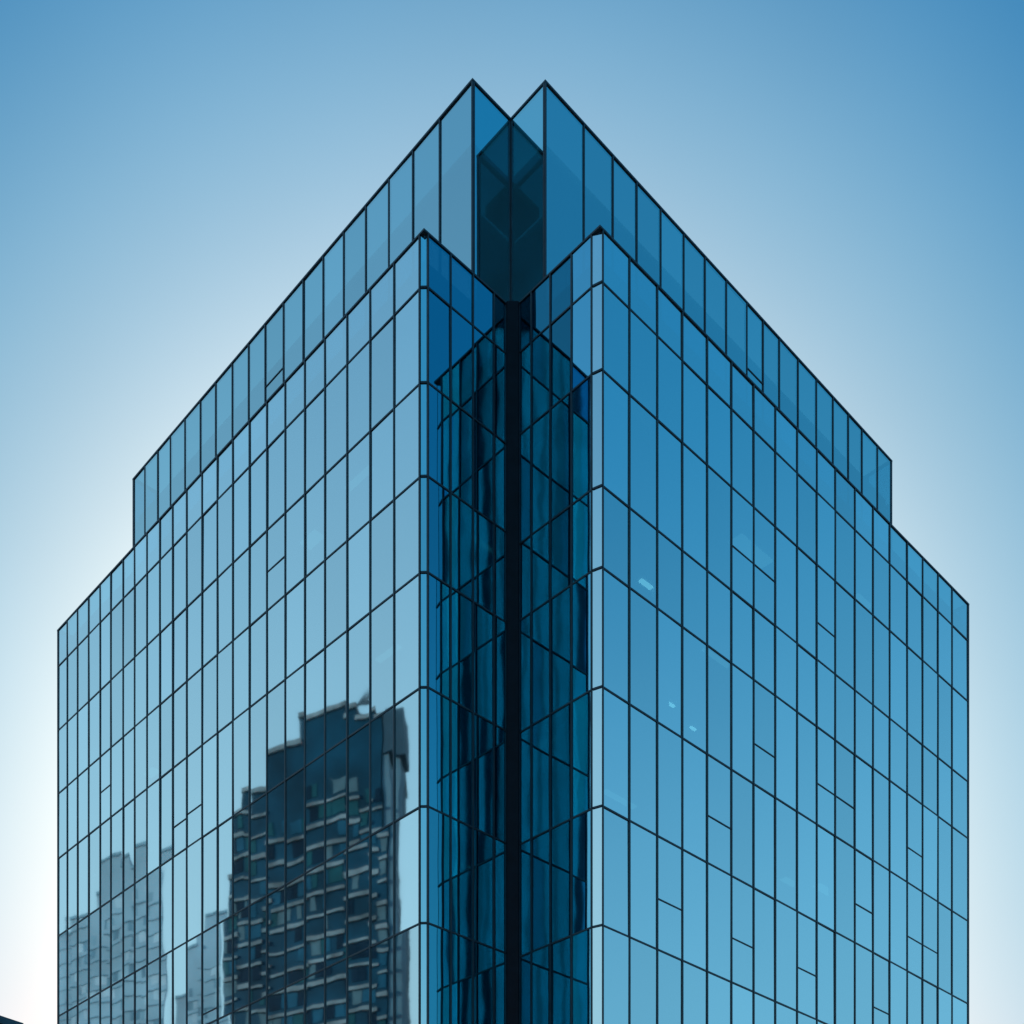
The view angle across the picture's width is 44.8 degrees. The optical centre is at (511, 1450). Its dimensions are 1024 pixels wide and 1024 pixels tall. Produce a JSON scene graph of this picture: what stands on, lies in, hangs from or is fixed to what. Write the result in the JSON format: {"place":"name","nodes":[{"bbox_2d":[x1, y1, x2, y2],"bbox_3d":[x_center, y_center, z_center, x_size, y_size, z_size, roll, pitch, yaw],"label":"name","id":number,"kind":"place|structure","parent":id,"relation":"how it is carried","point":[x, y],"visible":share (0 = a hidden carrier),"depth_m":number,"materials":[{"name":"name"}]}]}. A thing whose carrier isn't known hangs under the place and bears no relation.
{"place":"outdoors","nodes":[
{"label":"outdoors","id":0,"kind":"place"},
{"bbox_2d":[0,0,1023,1023],"label":"sky","id":1,"kind":"structure","parent":0,"point":[171,171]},
{"bbox_3d":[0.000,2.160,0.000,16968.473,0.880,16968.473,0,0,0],"label":"ground","id":2,"kind":"structure","parent":0,"visible":0},
{"bbox_2d":[0,1016,23,1023],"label":"corner building","id":3,"kind":"structure","parent":2,"relation":"on","point":[4,1020],"depth_m":118.65,"materials":[{"name":"blue glass"}]},
{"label":"plaza","id":4,"kind":"structure","parent":0,"visible":0},
{"bbox_2d":[57,78,968,1023],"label":"office tower","id":5,"kind":"structure","parent":4,"relation":"on","point":[523,592],"depth_m":56.17,"materials":[{"name":"blue glass"}]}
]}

